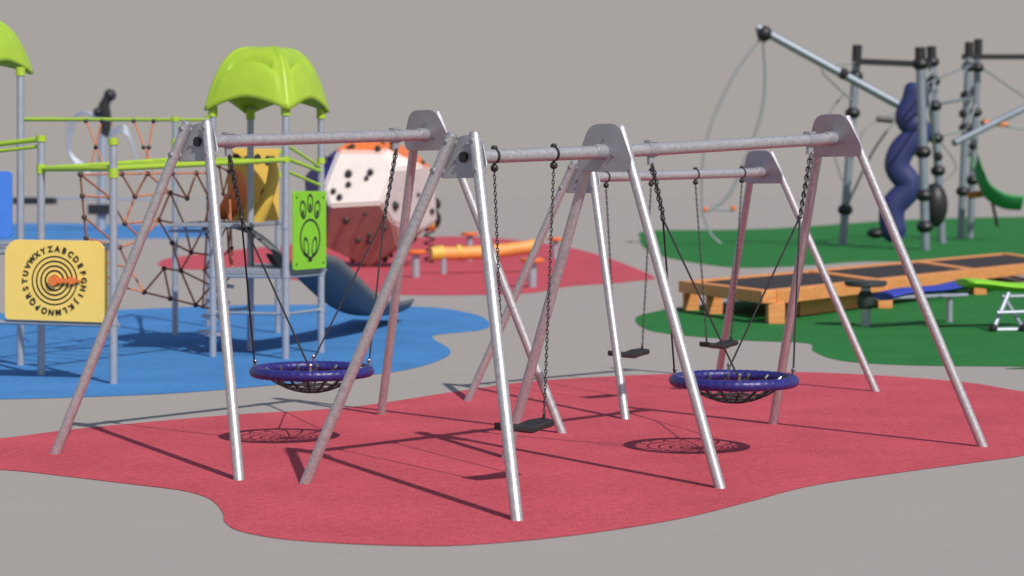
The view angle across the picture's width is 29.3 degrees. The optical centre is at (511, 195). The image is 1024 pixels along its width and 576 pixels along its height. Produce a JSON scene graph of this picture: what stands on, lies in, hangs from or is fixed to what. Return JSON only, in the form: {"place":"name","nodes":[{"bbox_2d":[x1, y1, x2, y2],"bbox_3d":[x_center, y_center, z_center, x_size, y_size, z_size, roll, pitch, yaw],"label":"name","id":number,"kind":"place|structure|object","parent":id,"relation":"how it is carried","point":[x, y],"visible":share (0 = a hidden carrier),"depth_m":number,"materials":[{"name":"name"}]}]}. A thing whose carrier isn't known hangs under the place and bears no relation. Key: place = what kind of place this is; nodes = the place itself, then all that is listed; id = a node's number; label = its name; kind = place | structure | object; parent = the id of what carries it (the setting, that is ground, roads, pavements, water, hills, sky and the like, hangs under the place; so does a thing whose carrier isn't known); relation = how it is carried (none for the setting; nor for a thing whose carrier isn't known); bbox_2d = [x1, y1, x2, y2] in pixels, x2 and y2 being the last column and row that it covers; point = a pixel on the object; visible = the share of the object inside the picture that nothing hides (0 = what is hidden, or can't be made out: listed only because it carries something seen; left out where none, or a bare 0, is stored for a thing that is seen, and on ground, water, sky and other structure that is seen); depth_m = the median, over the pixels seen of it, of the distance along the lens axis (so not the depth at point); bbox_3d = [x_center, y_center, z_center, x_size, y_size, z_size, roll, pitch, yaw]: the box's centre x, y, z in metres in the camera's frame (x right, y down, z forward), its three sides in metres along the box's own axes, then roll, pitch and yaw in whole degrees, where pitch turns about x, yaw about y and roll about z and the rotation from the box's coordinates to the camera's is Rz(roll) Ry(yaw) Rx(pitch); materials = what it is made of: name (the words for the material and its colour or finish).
{"place":"outdoors","nodes":[
{"label":"outdoors","id":0,"kind":"place"},
{"bbox_2d":[0,305,489,398],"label":"blue rubber surface","id":1,"kind":"object","parent":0,"point":[155,355],"visible":0.77,"depth_m":25.50,"materials":[{"name":"blue rubber"}]},
{"bbox_2d":[0,21,33,364],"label":"climbing tower","id":2,"kind":"structure","parent":1,"relation":"on","point":[13,54],"depth_m":22.96,"materials":[{"name":"plastic"}]},
{"bbox_2d":[0,46,414,383],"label":"climbing tower","id":3,"kind":"structure","parent":1,"relation":"on","point":[249,81],"depth_m":24.42,"materials":[{"name":"plastic"}]},
{"bbox_2d":[0,240,119,327],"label":"alphabet board","id":4,"kind":"object","parent":3,"relation":"attached to","point":[54,282],"visible":1,"depth_m":20.97,"materials":[{"name":"yellow plastic"},{"name":"black plastic"},{"name":"orange plastic"}]},
{"bbox_2d":[249,361,373,381],"bbox_3d":[-1.603,1.403,15.700,0.997,0.087,0.997,0,0,0],"label":"nest ring","id":5,"kind":"object","parent":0,"point":[323,373],"visible":0.91,"depth_m":15.40,"materials":[{"name":"plastic"}]},
{"bbox_2d":[253,354,370,382],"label":"nest fittings","id":6,"kind":"object","parent":5,"relation":"on","point":[317,365],"visible":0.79,"depth_m":15.97,"materials":[{"name":"silver metal"}]},
{"bbox_2d":[272,368,341,392],"bbox_3d":[-1.603,1.494,15.700,0.811,0.175,0.811,0,0,0],"label":"nest net","id":7,"kind":"object","parent":6,"relation":"attached to","point":[308,387],"visible":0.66,"depth_m":15.54,"materials":[{"name":"black fabric"}]},
{"bbox_2d":[408,249,425,276],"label":"stepping stool","id":8,"kind":"object","parent":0,"point":[415,253],"visible":0.78,"depth_m":47.71,"materials":[{"name":"orange plastic"}]},
{"bbox_2d":[461,232,477,260],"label":"stepping stool","id":9,"kind":"object","parent":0,"point":[469,238],"visible":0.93,"depth_m":59.91,"materials":[{"name":"orange plastic"}]},
{"bbox_2d":[0,196,1023,575],"bbox_3d":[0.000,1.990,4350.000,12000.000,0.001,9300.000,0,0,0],"label":"ground","id":10,"kind":"structure","parent":0,"point":[958,520],"depth_m":13.28,"materials":[{"name":"concrete"}]},
{"bbox_2d":[0,223,204,240],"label":"blue rubber surface","id":11,"kind":"object","parent":10,"relation":"on","point":[64,231],"visible":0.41,"depth_m":106.38,"materials":[{"name":"blue rubber"}]},
{"bbox_2d":[13,89,151,229],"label":"rope spinner mast","id":12,"kind":"object","parent":11,"relation":"on","point":[100,209],"visible":0.78,"depth_m":114.78,"materials":[{"name":"metal"}]},
{"bbox_2d":[157,236,654,294],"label":"red rubber surface","id":13,"kind":"object","parent":10,"relation":"on","point":[465,277],"visible":0.49,"depth_m":52.88,"materials":[{"name":"red rubber"}]},
{"bbox_2d":[305,142,436,265],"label":"climbing boulder","id":14,"kind":"object","parent":13,"relation":"on","point":[357,175],"visible":0.66,"depth_m":53.98,"materials":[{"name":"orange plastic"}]},
{"bbox_2d":[429,239,535,273],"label":"balance log","id":15,"kind":"object","parent":13,"relation":"on","point":[442,254],"visible":0.8,"depth_m":50.12,"materials":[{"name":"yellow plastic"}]},
{"bbox_2d":[0,372,1023,545],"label":"red rubber surface","id":16,"kind":"object","parent":10,"relation":"on","point":[429,470],"visible":0.91,"depth_m":15.05,"materials":[{"name":"red rubber"}]},
{"bbox_2d":[50,112,566,479],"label":"legs","id":17,"kind":"object","parent":16,"relation":"on","point":[119,293],"visible":0.8,"depth_m":14.95,"materials":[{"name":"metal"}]},
{"bbox_2d":[168,118,444,157],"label":"collars","id":18,"kind":"object","parent":17,"relation":"on","point":[425,134],"visible":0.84,"depth_m":16.61,"materials":[{"name":"metal"}]},
{"bbox_2d":[182,111,440,125],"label":"leg caps","id":19,"kind":"object","parent":17,"relation":"attached to","point":[186,122],"visible":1,"depth_m":14.84,"materials":[{"name":"metal"}]},
{"bbox_2d":[178,110,446,161],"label":"end plates","id":20,"kind":"object","parent":17,"relation":"attached to","point":[432,121],"visible":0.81,"depth_m":16.62,"materials":[{"name":"metal"}]},
{"bbox_2d":[193,137,200,145],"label":"hub caps","id":21,"kind":"object","parent":20,"relation":"attached to","point":[196,141],"visible":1,"depth_m":14.79,"materials":[{"name":"black plastic"}]},
{"bbox_2d":[168,123,434,156],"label":"bolts","id":22,"kind":"object","parent":20,"relation":"attached to","point":[179,129],"visible":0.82,"depth_m":14.83,"materials":[{"name":"silver metal"}]},
{"bbox_2d":[216,130,420,146],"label":"beams","id":23,"kind":"structure","parent":20,"relation":"attached to","point":[270,139],"depth_m":15.69,"materials":[{"name":"metal"}]},
{"bbox_2d":[221,128,403,155],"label":"nest hangers","id":24,"kind":"object","parent":23,"relation":"attached to","point":[232,138],"visible":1,"depth_m":15.04,"materials":[{"name":"metal"}]},
{"bbox_2d":[228,149,397,220],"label":"chains","id":25,"kind":"object","parent":24,"relation":"hanging from","point":[237,194],"visible":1,"depth_m":15.12,"materials":[{"name":"metal"}]},
{"bbox_2d":[241,218,384,367],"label":"nest ropes","id":26,"kind":"object","parent":25,"relation":"hanging from","point":[263,266],"visible":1,"depth_m":15.52,"materials":[{"name":"grey fabric"}]},
{"bbox_2d":[299,117,987,520],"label":"legs","id":27,"kind":"object","parent":16,"relation":"on","point":[509,419],"visible":0.91,"depth_m":13.53,"materials":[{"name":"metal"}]},
{"bbox_2d":[431,122,863,173],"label":"collars","id":28,"kind":"object","parent":27,"relation":"on","point":[603,151],"visible":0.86,"depth_m":14.00,"materials":[{"name":"metal"}]},
{"bbox_2d":[430,126,842,172],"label":"bolts","id":29,"kind":"object","parent":28,"relation":"on","point":[470,141],"visible":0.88,"depth_m":13.18,"materials":[{"name":"silver metal"}]},
{"bbox_2d":[441,114,861,177],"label":"end plates","id":30,"kind":"object","parent":27,"relation":"attached to","point":[613,136],"visible":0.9,"depth_m":14.09,"materials":[{"name":"metal"}]},
{"bbox_2d":[458,152,467,162],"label":"hub caps","id":31,"kind":"object","parent":30,"relation":"attached to","point":[463,157],"visible":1,"depth_m":13.12,"materials":[{"name":"black plastic"}]},
{"bbox_2d":[447,115,850,137],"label":"leg caps","id":32,"kind":"object","parent":30,"relation":"attached to","point":[452,134],"visible":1,"depth_m":13.19,"materials":[{"name":"metal"}]},
{"bbox_2d":[485,133,829,163],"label":"beams","id":33,"kind":"structure","parent":30,"relation":"attached to","point":[592,152],"depth_m":14.52,"materials":[{"name":"metal"}]},
{"bbox_2d":[490,143,559,419],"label":"hangers","id":34,"kind":"object","parent":33,"relation":"hanging from","point":[494,166],"visible":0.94,"depth_m":13.64,"materials":[{"name":"black plastic"}]},
{"bbox_2d":[494,417,553,432],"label":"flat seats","id":35,"kind":"object","parent":34,"relation":"hanging from","point":[533,425],"visible":0.81,"depth_m":13.50,"materials":[{"name":"black rubber"}]},
{"bbox_2d":[644,132,818,164],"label":"nest hangers","id":36,"kind":"object","parent":33,"relation":"attached to","point":[656,147],"visible":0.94,"depth_m":14.41,"materials":[{"name":"metal"}]},
{"bbox_2d":[493,154,812,416],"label":"chains","id":37,"kind":"object","parent":36,"relation":"hanging from","point":[655,181],"visible":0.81,"depth_m":13.70,"materials":[{"name":"metal"}]},
{"bbox_2d":[662,219,800,377],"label":"nest ropes","id":38,"kind":"object","parent":37,"relation":"hanging from","point":[697,291],"visible":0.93,"depth_m":15.13,"materials":[{"name":"grey fabric"}]},
{"bbox_2d":[464,152,879,419],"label":"legs","id":39,"kind":"object","parent":16,"relation":"on","point":[609,301],"visible":0.7,"depth_m":18.86,"materials":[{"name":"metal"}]},
{"bbox_2d":[558,156,785,189],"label":"collars","id":40,"kind":"object","parent":39,"relation":"on","point":[762,172],"visible":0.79,"depth_m":20.26,"materials":[{"name":"metal"}]},
{"bbox_2d":[558,163,769,188],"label":"bolts","id":41,"kind":"object","parent":40,"relation":"on","point":[568,167],"visible":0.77,"depth_m":18.63,"materials":[{"name":"silver metal"}]},
{"bbox_2d":[566,150,782,192],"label":"end plates","id":42,"kind":"object","parent":39,"relation":"attached to","point":[766,160],"visible":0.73,"depth_m":20.27,"materials":[{"name":"metal"}]},
{"bbox_2d":[598,168,758,181],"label":"beams","id":43,"kind":"structure","parent":42,"relation":"attached to","point":[684,174],"depth_m":19.48,"materials":[{"name":"metal"}]},
{"bbox_2d":[603,166,745,348],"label":"hangers","id":44,"kind":"object","parent":43,"relation":"hanging from","point":[651,184],"visible":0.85,"depth_m":19.63,"materials":[{"name":"black plastic"}]},
{"bbox_2d":[608,339,737,357],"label":"flat seats","id":45,"kind":"object","parent":44,"relation":"hanging from","point":[639,352],"visible":0.88,"depth_m":19.70,"materials":[{"name":"black rubber"}]},
{"bbox_2d":[605,183,742,344],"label":"chains","id":46,"kind":"object","parent":44,"relation":"hanging from","point":[699,255],"visible":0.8,"depth_m":19.68,"materials":[{"name":"metal"}]},
{"bbox_2d":[635,287,1023,368],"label":"green rubber surface","id":47,"kind":"object","parent":10,"relation":"on","point":[898,333],"visible":0.66,"depth_m":28.91,"materials":[{"name":"green rubber"}]},
{"bbox_2d":[955,278,1023,331],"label":"exercise bench","id":48,"kind":"object","parent":47,"relation":"on","point":[992,285],"visible":1,"depth_m":29.02,"materials":[{"name":"metal"}]},
{"bbox_2d":[679,253,1023,323],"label":"trampoline platform","id":49,"kind":"structure","parent":10,"relation":"on","point":[814,297],"depth_m":34.66,"materials":[{"name":"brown wood"}]},
{"bbox_2d":[0,0,1023,195],"label":"sky","id":50,"kind":"structure","parent":0,"point":[515,73],"materials":[{"name":"grey"}]},
{"bbox_2d":[520,258,543,286],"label":"stepping stool","id":51,"kind":"object","parent":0,"point":[532,278],"visible":0.69,"depth_m":42.61,"materials":[{"name":"orange plastic"}]},
{"bbox_2d":[547,237,561,258],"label":"stepping stool","id":52,"kind":"object","parent":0,"point":[555,240],"visible":0.76,"depth_m":61.91,"materials":[{"name":"orange plastic"}]},
{"bbox_2d":[669,369,798,391],"bbox_3d":[1.706,1.418,15.065,0.997,0.087,0.997,0,0,0],"label":"nest ring","id":53,"kind":"object","parent":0,"point":[753,383],"visible":0.9,"depth_m":14.76,"materials":[{"name":"blue plastic"}]},
{"bbox_2d":[672,363,794,392],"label":"nest fittings","id":54,"kind":"object","parent":53,"relation":"on","point":[748,374],"visible":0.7,"depth_m":15.33,"materials":[{"name":"silver metal"}]},
{"bbox_2d":[699,377,775,403],"bbox_3d":[1.706,1.509,15.065,0.811,0.175,0.811,0,0,0],"label":"nest net","id":55,"kind":"object","parent":54,"relation":"attached to","point":[735,398],"visible":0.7,"depth_m":14.93,"materials":[{"name":"black fabric"}]},
{"bbox_2d":[638,217,1023,267],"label":"green rubber surface","id":56,"kind":"object","parent":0,"point":[763,248],"visible":0.68,"depth_m":80.10,"materials":[{"name":"green rubber"}]},
{"bbox_2d":[700,24,1023,249],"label":"rope climbing frame","id":57,"kind":"object","parent":56,"relation":"on","point":[918,133],"visible":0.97,"depth_m":77.99,"materials":[{"name":"grey metal"}]},
{"bbox_2d":[844,280,968,326],"bbox_3d":[6.304,1.640,30.080,2.456,0.700,1.128,0,0,-29],"label":"fitness bench","id":58,"kind":"object","parent":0,"point":[866,297],"visible":0.91,"depth_m":29.77,"materials":[{"name":"metal"}]}
]}

